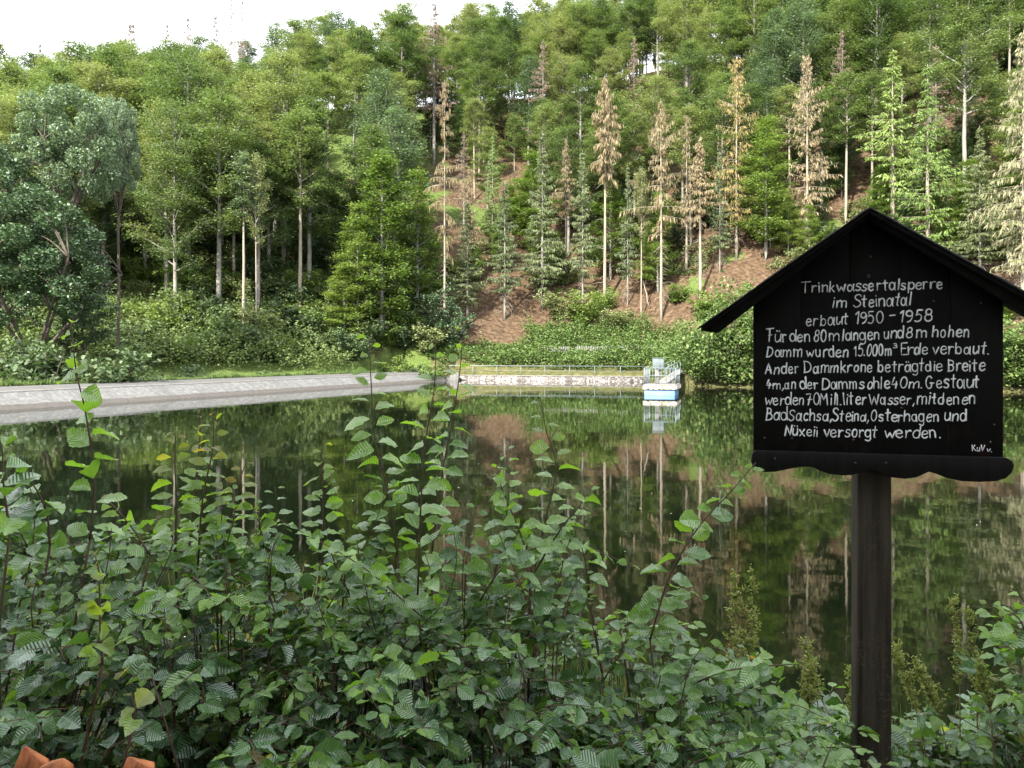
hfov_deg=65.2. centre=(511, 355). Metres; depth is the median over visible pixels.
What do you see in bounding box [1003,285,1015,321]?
shrub
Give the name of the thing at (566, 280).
shrub
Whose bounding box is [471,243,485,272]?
hornbeam tree
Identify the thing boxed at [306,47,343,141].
beech tree
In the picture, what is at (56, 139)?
ash tree
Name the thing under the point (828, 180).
hornbeam tree
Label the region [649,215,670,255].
hornbeam tree
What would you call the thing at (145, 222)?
beech tree
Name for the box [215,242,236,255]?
shrub
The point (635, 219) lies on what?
hornbeam tree
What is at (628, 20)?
slim tree
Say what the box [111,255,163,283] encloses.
shrub
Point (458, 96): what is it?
hornbeam tree
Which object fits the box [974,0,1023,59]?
beech tree
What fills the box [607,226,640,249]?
shrub
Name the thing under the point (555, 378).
stone wall
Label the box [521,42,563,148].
dead spruce
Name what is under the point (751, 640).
weed
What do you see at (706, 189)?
shrub
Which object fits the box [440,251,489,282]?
shrub
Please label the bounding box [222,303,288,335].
shrub
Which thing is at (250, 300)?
shrub
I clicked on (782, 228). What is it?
hornbeam tree
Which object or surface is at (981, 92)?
shrub
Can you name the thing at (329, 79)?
slim tree
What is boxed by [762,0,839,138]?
ash tree
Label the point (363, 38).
slim tree
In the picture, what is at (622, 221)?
shrub
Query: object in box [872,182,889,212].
hornbeam tree
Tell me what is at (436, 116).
dead spruce
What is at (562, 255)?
shrub
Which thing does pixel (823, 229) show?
shrub
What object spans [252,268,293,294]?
shrub
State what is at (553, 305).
shrub
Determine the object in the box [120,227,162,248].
shrub
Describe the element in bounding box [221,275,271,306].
shrub
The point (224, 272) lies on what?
shrub
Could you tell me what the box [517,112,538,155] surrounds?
hornbeam tree
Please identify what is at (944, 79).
hornbeam tree
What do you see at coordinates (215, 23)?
dead spruce
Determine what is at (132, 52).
beech tree
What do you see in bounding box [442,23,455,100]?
slim tree
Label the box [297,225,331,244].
shrub
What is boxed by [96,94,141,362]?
ash tree
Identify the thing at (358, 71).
beech tree
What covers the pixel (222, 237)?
beech tree
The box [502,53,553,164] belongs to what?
ash tree
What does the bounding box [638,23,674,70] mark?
beech tree
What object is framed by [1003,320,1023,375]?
shrub
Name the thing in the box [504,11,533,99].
beech tree
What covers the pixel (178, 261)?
shrub
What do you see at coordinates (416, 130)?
beech tree
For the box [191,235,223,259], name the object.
shrub
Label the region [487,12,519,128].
slim tree
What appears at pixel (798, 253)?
shrub
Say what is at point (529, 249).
hornbeam tree
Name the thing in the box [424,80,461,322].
dead spruce
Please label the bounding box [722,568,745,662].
weed
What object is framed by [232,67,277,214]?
beech tree
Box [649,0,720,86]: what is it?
beech tree
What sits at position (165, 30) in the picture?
dead spruce
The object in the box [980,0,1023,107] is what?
slim tree
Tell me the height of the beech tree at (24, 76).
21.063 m
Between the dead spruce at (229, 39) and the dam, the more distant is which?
the dead spruce at (229, 39)
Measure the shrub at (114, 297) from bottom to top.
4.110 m
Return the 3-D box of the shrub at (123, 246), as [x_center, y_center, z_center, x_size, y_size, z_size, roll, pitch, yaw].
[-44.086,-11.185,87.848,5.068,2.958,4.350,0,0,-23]
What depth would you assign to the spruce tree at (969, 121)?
93.32 m
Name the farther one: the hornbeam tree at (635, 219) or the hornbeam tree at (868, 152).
the hornbeam tree at (635, 219)
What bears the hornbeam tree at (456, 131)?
on the ground at (750, 262)
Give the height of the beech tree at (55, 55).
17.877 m
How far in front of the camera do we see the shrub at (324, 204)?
100.57 m
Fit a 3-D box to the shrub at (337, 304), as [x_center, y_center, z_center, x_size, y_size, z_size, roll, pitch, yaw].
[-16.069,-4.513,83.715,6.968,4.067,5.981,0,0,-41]
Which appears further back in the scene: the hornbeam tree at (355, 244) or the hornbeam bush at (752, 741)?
the hornbeam tree at (355, 244)
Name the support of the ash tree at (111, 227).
on the ground at (750, 262)
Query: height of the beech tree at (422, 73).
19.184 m
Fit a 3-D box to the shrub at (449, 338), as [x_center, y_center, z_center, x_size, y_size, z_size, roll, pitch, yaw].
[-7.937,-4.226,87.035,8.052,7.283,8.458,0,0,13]
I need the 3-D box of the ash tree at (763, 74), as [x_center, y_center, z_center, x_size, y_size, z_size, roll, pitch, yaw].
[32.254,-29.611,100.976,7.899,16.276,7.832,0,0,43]
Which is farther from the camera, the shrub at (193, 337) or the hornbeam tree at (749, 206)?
the hornbeam tree at (749, 206)
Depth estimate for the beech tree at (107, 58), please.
91.79 m
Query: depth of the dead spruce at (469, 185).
98.10 m
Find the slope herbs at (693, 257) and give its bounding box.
[652,151,1018,275]
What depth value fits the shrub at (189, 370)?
62.05 m
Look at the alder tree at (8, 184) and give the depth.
54.95 m
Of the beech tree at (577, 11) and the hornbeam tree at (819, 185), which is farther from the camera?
the beech tree at (577, 11)
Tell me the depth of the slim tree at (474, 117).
117.76 m
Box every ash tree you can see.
[6,83,121,358]
[70,133,146,266]
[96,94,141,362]
[235,56,258,94]
[246,49,293,110]
[254,18,289,87]
[257,50,281,76]
[310,4,360,120]
[333,66,421,236]
[344,14,378,102]
[355,103,436,267]
[358,48,389,112]
[369,38,418,149]
[495,0,533,110]
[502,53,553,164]
[610,0,661,99]
[741,3,806,152]
[742,57,795,173]
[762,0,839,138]
[824,95,864,184]
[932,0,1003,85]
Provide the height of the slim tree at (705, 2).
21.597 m
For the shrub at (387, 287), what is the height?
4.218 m
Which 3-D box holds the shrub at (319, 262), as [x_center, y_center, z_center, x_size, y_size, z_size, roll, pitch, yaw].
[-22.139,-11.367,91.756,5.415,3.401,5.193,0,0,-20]
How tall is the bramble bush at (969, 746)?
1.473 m
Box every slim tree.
[0,40,13,75]
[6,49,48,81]
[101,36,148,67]
[117,89,169,250]
[199,44,243,201]
[203,93,260,291]
[237,66,269,114]
[241,151,272,323]
[271,103,336,309]
[285,72,330,171]
[298,29,317,71]
[300,69,358,177]
[330,24,389,164]
[352,22,376,118]
[366,6,396,46]
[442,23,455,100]
[456,60,498,182]
[459,96,491,197]
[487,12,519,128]
[499,112,527,191]
[512,0,558,59]
[523,101,561,198]
[579,27,609,127]
[584,89,639,253]
[609,0,650,116]
[613,109,654,234]
[631,166,653,311]
[668,103,718,245]
[674,0,709,95]
[705,70,746,201]
[706,69,727,158]
[713,1,729,71]
[718,0,750,46]
[767,82,814,194]
[816,67,869,222]
[850,68,890,200]
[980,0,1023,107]
[982,0,1007,85]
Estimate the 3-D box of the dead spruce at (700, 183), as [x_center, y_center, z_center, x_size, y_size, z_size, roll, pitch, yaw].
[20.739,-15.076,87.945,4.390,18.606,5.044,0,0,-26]
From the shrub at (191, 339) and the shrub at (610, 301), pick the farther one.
the shrub at (610, 301)
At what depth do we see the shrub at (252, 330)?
71.11 m
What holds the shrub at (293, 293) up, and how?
on the ground at (750, 262)
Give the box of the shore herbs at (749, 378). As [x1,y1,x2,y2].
[663,328,1022,382]
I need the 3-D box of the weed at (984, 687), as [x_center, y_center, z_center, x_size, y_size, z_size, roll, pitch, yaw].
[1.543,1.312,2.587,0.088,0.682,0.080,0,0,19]
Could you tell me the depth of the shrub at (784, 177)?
99.33 m
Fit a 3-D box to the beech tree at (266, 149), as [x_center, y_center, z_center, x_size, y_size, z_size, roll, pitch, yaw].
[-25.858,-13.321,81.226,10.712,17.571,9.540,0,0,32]
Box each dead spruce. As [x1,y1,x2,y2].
[36,43,46,62]
[123,21,149,63]
[160,24,172,51]
[181,15,193,49]
[206,14,223,86]
[226,0,238,78]
[236,0,248,67]
[413,3,458,165]
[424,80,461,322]
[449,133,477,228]
[454,167,487,262]
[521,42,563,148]
[551,139,578,275]
[588,77,623,295]
[619,101,699,320]
[623,38,643,134]
[670,116,697,270]
[674,137,727,298]
[704,57,763,259]
[772,54,841,244]
[826,29,857,162]
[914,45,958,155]
[965,30,1023,289]
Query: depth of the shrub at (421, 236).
101.38 m
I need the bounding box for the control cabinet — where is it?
[652,358,663,383]
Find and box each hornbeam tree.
[34,250,128,374]
[313,261,370,343]
[324,200,387,327]
[330,146,428,338]
[383,166,454,307]
[419,102,440,145]
[425,74,453,140]
[440,97,475,167]
[451,77,480,136]
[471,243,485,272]
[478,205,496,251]
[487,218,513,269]
[491,98,505,122]
[499,150,563,253]
[499,186,520,233]
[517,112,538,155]
[517,171,534,221]
[521,207,563,280]
[525,209,549,254]
[546,159,555,193]
[581,178,639,279]
[584,171,609,223]
[596,184,607,221]
[597,154,620,204]
[612,151,626,179]
[612,178,632,219]
[615,115,632,153]
[628,215,643,250]
[630,189,679,290]
[636,234,654,281]
[637,152,657,204]
[640,189,675,246]
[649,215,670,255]
[667,212,688,253]
[670,205,687,234]
[684,197,702,234]
[688,194,705,230]
[690,82,706,117]
[728,115,808,259]
[739,192,758,225]
[758,201,783,250]
[762,172,792,210]
[773,193,787,240]
[773,195,804,253]
[783,122,816,170]
[794,204,825,251]
[801,176,831,226]
[810,88,831,129]
[811,140,840,186]
[824,221,836,236]
[828,144,855,198]
[832,106,864,158]
[852,82,868,123]
[857,165,893,214]
[859,123,889,170]
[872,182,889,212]
[887,113,920,170]
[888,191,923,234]
[896,51,920,102]
[897,143,909,172]
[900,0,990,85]
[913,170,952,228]
[914,129,926,158]
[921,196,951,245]
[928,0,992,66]
[931,51,957,96]
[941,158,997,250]
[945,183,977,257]
[946,137,978,187]
[948,115,962,152]
[966,109,994,156]
[972,149,991,190]
[982,86,1005,134]
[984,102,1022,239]
[987,166,1004,204]
[989,171,1020,232]
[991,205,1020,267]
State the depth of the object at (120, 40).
106.57 m
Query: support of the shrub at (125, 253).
on the ground at (750, 262)
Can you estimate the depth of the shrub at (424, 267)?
94.20 m
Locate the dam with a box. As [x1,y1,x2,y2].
[0,371,447,409]
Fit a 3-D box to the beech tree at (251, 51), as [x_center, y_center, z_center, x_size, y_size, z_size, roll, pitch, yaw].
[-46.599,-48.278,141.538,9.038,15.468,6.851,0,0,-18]
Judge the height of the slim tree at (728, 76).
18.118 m
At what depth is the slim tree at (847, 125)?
89.68 m
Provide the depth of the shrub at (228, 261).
86.11 m
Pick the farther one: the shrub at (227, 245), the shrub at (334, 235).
the shrub at (334, 235)
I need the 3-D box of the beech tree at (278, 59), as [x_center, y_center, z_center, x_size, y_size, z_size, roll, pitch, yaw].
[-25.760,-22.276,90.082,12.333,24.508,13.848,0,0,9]
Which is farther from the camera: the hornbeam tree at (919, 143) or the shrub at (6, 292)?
the hornbeam tree at (919, 143)
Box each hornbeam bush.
[0,319,221,767]
[0,410,466,767]
[274,327,736,767]
[559,462,898,767]
[891,590,1023,760]
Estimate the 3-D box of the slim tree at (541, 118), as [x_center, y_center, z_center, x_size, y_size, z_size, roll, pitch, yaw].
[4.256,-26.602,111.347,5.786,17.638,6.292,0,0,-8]
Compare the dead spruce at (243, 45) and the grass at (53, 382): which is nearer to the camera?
the grass at (53, 382)
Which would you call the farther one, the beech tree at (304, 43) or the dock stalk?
the beech tree at (304, 43)
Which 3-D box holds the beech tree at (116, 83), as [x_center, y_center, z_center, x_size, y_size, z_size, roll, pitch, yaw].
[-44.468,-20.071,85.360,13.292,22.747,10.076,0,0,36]
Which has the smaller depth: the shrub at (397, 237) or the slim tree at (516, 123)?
the shrub at (397, 237)
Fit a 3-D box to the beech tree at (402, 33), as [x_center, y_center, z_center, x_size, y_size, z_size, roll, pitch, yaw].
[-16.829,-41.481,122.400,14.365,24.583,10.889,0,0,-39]
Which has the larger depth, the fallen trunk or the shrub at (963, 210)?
the fallen trunk
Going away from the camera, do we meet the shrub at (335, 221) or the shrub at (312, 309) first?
the shrub at (312, 309)
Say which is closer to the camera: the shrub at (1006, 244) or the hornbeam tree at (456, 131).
the shrub at (1006, 244)
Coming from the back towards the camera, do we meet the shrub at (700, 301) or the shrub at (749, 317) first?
the shrub at (700, 301)
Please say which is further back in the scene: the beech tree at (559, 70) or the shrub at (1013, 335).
the beech tree at (559, 70)
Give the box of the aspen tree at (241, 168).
[225,149,266,323]
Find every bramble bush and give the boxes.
[722,682,917,767]
[833,688,1023,767]
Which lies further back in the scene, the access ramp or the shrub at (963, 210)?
the shrub at (963, 210)
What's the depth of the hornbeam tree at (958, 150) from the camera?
87.06 m
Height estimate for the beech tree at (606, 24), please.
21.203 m
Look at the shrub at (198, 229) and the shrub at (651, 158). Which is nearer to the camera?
the shrub at (198, 229)
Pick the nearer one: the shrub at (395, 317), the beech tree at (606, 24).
the shrub at (395, 317)
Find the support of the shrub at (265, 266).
on the ground at (750, 262)
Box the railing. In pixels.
[449,365,647,375]
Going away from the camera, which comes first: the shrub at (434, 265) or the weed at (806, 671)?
the weed at (806, 671)
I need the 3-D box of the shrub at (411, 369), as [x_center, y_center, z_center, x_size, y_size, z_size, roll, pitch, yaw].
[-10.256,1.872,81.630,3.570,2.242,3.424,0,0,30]
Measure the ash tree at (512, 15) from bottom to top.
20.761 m
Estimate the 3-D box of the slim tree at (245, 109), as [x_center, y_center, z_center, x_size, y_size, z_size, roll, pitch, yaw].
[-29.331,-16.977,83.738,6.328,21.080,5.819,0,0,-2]
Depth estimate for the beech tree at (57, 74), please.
78.09 m
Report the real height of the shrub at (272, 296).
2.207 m
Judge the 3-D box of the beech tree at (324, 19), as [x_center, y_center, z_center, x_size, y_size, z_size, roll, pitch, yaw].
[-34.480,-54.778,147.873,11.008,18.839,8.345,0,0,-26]
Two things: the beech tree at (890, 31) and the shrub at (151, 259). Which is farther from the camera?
the beech tree at (890, 31)
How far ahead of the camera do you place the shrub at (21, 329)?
67.95 m
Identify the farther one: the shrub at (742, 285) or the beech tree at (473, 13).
the beech tree at (473, 13)
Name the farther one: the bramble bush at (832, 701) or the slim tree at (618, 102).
the slim tree at (618, 102)
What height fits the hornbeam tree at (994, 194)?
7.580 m
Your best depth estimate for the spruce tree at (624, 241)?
93.17 m
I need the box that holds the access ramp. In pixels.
[660,359,683,382]
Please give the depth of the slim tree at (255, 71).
103.61 m
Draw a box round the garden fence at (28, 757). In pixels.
[14,746,154,767]
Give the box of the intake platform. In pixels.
[643,367,680,394]
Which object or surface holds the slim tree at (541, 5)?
on the ground at (750, 262)
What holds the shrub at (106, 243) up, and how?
on the ground at (750, 262)
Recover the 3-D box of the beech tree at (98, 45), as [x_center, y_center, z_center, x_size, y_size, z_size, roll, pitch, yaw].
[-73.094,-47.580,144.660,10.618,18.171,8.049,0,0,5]
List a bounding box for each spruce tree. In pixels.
[442,200,487,319]
[476,134,509,259]
[484,183,525,319]
[514,133,572,310]
[567,153,601,302]
[614,167,640,304]
[706,152,734,272]
[852,50,938,215]
[884,67,972,254]
[940,127,1010,269]
[945,32,993,157]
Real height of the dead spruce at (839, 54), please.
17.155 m
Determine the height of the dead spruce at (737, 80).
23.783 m
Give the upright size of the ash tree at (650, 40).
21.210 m
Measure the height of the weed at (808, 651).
0.720 m
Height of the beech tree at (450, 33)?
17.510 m
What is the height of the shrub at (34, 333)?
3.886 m
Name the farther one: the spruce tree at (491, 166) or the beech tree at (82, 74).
the spruce tree at (491, 166)
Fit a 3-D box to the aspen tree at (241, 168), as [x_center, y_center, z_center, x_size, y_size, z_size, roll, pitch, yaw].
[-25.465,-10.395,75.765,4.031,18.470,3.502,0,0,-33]
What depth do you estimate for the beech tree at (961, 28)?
83.56 m
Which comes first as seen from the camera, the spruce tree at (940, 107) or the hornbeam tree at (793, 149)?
the spruce tree at (940, 107)
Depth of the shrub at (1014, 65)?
110.98 m
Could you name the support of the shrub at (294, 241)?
on the ground at (750, 262)
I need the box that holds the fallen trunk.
[643,281,650,308]
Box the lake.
[0,380,1023,762]
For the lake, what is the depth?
14.04 m
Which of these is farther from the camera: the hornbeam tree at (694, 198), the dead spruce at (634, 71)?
the dead spruce at (634, 71)
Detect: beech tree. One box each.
[0,53,60,142]
[0,56,38,224]
[0,60,98,271]
[0,80,74,265]
[0,88,94,317]
[2,54,27,79]
[5,67,70,230]
[18,54,64,87]
[30,123,122,295]
[36,45,69,67]
[49,36,128,96]
[52,56,121,247]
[68,58,147,262]
[75,40,142,242]
[84,41,107,51]
[91,31,155,215]
[93,115,184,269]
[114,96,208,297]
[116,57,157,216]
[117,40,210,219]
[117,95,227,316]
[119,59,206,238]
[121,47,242,264]
[123,84,148,226]
[132,49,157,75]
[147,36,210,85]
[149,83,282,307]
[175,40,204,72]
[178,83,229,240]
[180,94,261,250]
[185,27,221,65]
[193,41,236,95]
[200,75,260,217]
[220,137,298,305]
[223,59,250,84]
[231,39,266,70]
[232,46,333,266]
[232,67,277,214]
[232,119,296,268]
[237,84,307,248]
[260,15,323,85]
[265,91,355,292]
[280,29,329,98]
[289,15,324,79]
[305,8,339,106]
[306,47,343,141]
[313,27,349,129]
[319,48,377,185]
[321,26,392,142]
[329,121,406,272]
[356,2,447,132]
[374,71,424,180]
[377,0,440,73]
[384,28,437,122]
[391,42,421,96]
[406,132,429,179]
[409,122,425,152]
[419,22,440,102]
[428,23,451,99]
[432,82,453,134]
[435,17,466,88]
[437,33,472,105]
[442,0,509,78]
[445,22,517,162]
[446,15,527,114]
[447,67,461,124]
[448,10,483,99]
[466,125,484,160]
[467,124,512,211]
[475,1,503,70]
[482,66,509,133]
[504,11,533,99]
[505,35,560,150]
[507,10,570,142]
[517,97,562,164]
[528,12,586,146]
[530,122,603,254]
[533,50,588,165]
[538,4,560,91]
[542,0,592,120]
[545,0,615,142]
[555,59,604,170]
[574,0,624,100]
[575,125,616,224]
[580,0,631,76]
[581,0,612,95]
[590,44,637,123]
[607,0,640,77]
[607,28,650,135]
[619,64,686,201]
[623,0,661,77]
[625,0,679,91]
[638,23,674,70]
[648,0,719,88]
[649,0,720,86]
[652,36,677,67]
[657,38,712,160]
[659,87,698,202]
[666,107,719,212]
[677,0,747,131]
[679,80,763,231]
[699,1,757,126]
[720,0,784,105]
[721,80,782,215]
[722,1,758,47]
[748,0,815,113]
[776,0,838,99]
[789,89,844,211]
[804,0,871,131]
[808,0,864,107]
[827,0,925,124]
[834,0,924,142]
[855,1,908,99]
[878,30,929,122]
[895,0,1023,183]
[900,0,978,121]
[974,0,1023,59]
[977,66,1022,183]
[985,65,1022,146]
[1005,2,1023,66]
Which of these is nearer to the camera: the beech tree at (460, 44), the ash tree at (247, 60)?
the ash tree at (247, 60)
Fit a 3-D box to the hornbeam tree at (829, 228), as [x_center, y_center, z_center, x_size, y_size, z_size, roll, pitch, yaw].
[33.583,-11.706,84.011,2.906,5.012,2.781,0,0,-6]
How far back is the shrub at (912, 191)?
86.54 m
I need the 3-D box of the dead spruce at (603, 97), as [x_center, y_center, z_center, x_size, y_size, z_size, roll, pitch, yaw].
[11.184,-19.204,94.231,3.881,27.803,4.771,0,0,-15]
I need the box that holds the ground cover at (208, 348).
[0,281,406,371]
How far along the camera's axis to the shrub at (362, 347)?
77.20 m
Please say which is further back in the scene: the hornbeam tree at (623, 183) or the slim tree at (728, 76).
the hornbeam tree at (623, 183)
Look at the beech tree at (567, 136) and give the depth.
103.45 m
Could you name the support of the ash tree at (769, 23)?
on the ground at (750, 262)
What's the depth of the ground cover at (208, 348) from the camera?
70.91 m
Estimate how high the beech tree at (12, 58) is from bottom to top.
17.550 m
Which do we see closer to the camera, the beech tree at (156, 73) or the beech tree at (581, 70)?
the beech tree at (156, 73)
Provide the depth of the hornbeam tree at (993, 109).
95.31 m
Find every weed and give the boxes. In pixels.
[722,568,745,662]
[737,564,761,661]
[796,655,821,742]
[797,636,824,756]
[842,664,850,767]
[891,639,929,767]
[911,654,951,767]
[946,593,972,767]
[962,604,983,764]
[972,655,1000,767]
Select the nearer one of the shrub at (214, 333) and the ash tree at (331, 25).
the shrub at (214, 333)
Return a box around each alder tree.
[0,141,55,310]
[0,182,122,351]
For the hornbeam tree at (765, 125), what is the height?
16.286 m
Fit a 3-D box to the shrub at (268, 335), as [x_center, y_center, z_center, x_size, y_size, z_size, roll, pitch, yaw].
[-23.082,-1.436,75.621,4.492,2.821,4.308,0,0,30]
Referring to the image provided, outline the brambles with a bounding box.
[418,325,751,380]
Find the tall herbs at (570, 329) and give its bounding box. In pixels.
[399,308,749,370]
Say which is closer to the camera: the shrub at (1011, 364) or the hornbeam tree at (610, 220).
the shrub at (1011, 364)
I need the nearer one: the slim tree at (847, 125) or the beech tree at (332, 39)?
the slim tree at (847, 125)
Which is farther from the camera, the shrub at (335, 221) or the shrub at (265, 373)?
the shrub at (335, 221)
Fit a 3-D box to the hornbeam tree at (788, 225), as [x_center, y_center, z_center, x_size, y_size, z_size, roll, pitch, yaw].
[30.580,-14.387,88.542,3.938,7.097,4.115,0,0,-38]
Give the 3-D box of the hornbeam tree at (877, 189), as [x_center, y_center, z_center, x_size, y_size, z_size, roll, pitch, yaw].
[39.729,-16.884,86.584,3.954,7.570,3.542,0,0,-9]
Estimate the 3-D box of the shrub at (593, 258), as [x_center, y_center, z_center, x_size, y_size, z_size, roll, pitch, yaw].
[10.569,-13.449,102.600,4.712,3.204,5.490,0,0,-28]
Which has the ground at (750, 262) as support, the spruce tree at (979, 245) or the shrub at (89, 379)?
the spruce tree at (979, 245)
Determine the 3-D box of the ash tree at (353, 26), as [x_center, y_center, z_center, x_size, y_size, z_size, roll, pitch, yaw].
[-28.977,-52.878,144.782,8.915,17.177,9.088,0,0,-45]
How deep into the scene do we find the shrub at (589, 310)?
90.84 m
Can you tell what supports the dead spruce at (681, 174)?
on the ground at (750, 262)
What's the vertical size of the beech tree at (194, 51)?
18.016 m
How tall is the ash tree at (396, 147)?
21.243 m
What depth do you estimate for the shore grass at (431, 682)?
3.36 m
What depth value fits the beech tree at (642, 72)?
147.24 m
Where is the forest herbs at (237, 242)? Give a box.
[1,231,442,336]
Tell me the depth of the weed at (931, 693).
2.75 m
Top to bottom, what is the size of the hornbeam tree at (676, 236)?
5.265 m
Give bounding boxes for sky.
[0,0,999,108]
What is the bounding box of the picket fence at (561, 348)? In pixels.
[542,345,665,354]
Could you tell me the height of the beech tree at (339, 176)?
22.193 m
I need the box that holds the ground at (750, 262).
[0,30,1023,767]
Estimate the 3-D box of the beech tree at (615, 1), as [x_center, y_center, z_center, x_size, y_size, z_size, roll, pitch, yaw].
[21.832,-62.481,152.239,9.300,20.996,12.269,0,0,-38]
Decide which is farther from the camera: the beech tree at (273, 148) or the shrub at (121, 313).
the beech tree at (273, 148)
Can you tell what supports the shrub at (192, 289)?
on the ground at (750, 262)
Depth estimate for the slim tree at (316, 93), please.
101.06 m
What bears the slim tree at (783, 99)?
on the ground at (750, 262)
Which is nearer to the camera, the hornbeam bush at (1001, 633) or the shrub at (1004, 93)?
the hornbeam bush at (1001, 633)
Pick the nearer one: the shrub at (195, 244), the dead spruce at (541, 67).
the shrub at (195, 244)
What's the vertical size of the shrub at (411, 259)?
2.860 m
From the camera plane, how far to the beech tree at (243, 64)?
114.03 m
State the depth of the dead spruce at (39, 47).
131.90 m
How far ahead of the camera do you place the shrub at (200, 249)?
89.51 m
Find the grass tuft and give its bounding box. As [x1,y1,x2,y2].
[107,538,410,747]
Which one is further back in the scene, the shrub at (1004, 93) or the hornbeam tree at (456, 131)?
the hornbeam tree at (456, 131)
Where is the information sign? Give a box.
[697,207,1023,767]
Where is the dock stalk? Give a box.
[521,546,541,759]
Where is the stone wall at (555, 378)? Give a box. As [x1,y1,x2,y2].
[459,375,650,381]
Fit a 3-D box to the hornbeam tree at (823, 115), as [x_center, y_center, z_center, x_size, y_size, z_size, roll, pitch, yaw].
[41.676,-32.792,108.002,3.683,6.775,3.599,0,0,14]
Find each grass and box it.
[0,367,391,386]
[2,614,1023,767]
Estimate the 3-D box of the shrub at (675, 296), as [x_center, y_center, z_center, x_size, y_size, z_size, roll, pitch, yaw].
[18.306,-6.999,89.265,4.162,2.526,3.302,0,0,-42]
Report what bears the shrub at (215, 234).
on the ground at (750, 262)
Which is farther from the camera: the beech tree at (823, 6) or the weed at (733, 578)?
the beech tree at (823, 6)
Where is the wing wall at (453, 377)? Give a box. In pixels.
[443,373,458,379]
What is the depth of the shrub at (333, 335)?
79.26 m
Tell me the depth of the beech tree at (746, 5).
114.13 m
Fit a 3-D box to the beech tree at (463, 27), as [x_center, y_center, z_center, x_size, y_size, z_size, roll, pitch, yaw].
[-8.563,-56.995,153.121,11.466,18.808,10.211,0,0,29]
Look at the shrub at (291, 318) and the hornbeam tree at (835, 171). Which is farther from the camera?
the hornbeam tree at (835, 171)
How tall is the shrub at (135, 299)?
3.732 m
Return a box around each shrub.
[0,287,46,314]
[0,314,50,342]
[0,323,28,356]
[0,330,112,383]
[0,337,75,381]
[0,348,47,377]
[13,292,79,318]
[20,322,86,347]
[24,339,136,383]
[25,309,59,319]
[38,312,106,332]
[50,265,116,293]
[55,330,105,359]
[77,235,126,255]
[80,343,166,382]
[87,242,135,264]
[89,295,131,319]
[95,293,148,321]
[96,316,170,361]
[97,245,136,272]
[97,316,165,354]
[105,289,137,301]
[109,233,133,248]
[109,275,131,292]
[110,218,150,231]
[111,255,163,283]
[116,310,149,323]
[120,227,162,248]
[122,279,163,299]
[122,296,150,306]
[122,298,199,333]
[130,318,176,335]
[132,239,153,256]
[133,244,179,267]
[133,302,178,317]
[138,334,178,358]
[141,227,195,254]
[143,263,198,297]
[144,362,221,378]
[146,285,208,311]
[146,335,192,361]
[152,287,210,313]
[156,262,193,280]
[161,246,197,268]
[162,272,222,300]
[162,294,235,334]
[172,246,203,257]
[177,232,200,251]
[177,262,232,294]
[179,219,214,242]
[180,249,212,270]
[181,331,201,355]
[185,314,250,342]
[187,266,249,299]
[188,251,242,276]
[188,328,227,358]
[190,298,241,322]
[191,216,232,248]
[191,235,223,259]
[196,326,262,362]
[211,316,267,343]
[212,251,253,276]
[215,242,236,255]
[221,240,265,262]
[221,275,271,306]
[222,254,285,290]
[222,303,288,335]
[222,324,282,360]
[230,298,261,316]
[231,229,270,244]
[231,256,272,279]
[235,240,291,262]
[249,327,286,340]
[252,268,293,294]
[253,369,275,374]
[257,297,325,336]
[261,214,286,235]
[262,202,311,230]
[265,333,311,361]
[267,285,295,301]
[270,276,333,313]
[273,225,319,254]
[275,257,283,270]
[276,299,332,332]
[277,219,297,241]
[281,268,337,299]
[283,334,307,356]
[285,324,336,355]
[286,245,306,261]
[290,214,333,235]
[296,240,338,269]
[297,202,340,222]
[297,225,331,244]
[303,232,342,255]
[304,196,330,213]
[310,279,349,309]
[312,218,334,233]
[314,188,355,213]
[316,327,349,346]
[318,251,363,278]
[319,327,374,359]
[321,269,347,281]
[322,239,364,262]
[324,226,351,249]
[328,216,349,238]
[328,295,385,326]
[329,216,348,229]
[340,198,364,210]
[343,318,392,348]
[362,277,407,301]
[362,306,391,323]
[369,280,428,316]
[370,319,402,348]
[371,354,412,371]
[374,304,415,333]
[385,229,415,249]
[388,324,426,348]
[395,223,443,249]
[401,301,454,335]
[402,278,424,294]
[402,364,425,371]
[403,282,476,347]
[405,251,422,269]
[407,266,456,298]
[408,266,443,280]
[408,321,451,354]
[411,208,436,223]
[413,255,442,272]
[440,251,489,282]
[476,214,513,228]
[499,204,530,227]
[533,290,586,321]
[543,249,573,269]
[548,264,577,285]
[554,200,598,227]
[558,289,609,322]
[561,190,583,206]
[569,167,598,184]
[579,238,616,261]
[586,286,622,309]
[598,180,640,206]
[600,308,639,332]
[607,212,644,236]
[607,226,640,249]
[615,161,644,180]
[630,142,669,169]
[663,283,692,303]
[664,196,688,217]
[666,175,698,200]
[667,315,730,385]
[669,270,757,386]
[681,289,735,317]
[685,199,734,226]
[691,177,719,197]
[717,307,752,374]
[731,205,798,241]
[732,282,754,311]
[759,165,794,189]
[769,154,794,171]
[786,243,815,258]
[787,73,820,96]
[794,143,850,172]
[799,183,842,204]
[804,221,839,240]
[857,123,896,149]
[885,172,955,215]
[912,128,976,163]
[916,158,953,180]
[919,124,946,139]
[934,142,955,155]
[937,196,997,227]
[953,69,1001,95]
[987,235,1020,254]
[991,88,1013,106]
[995,52,1021,77]
[999,53,1019,71]
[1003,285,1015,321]
[1003,315,1023,390]
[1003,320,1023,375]

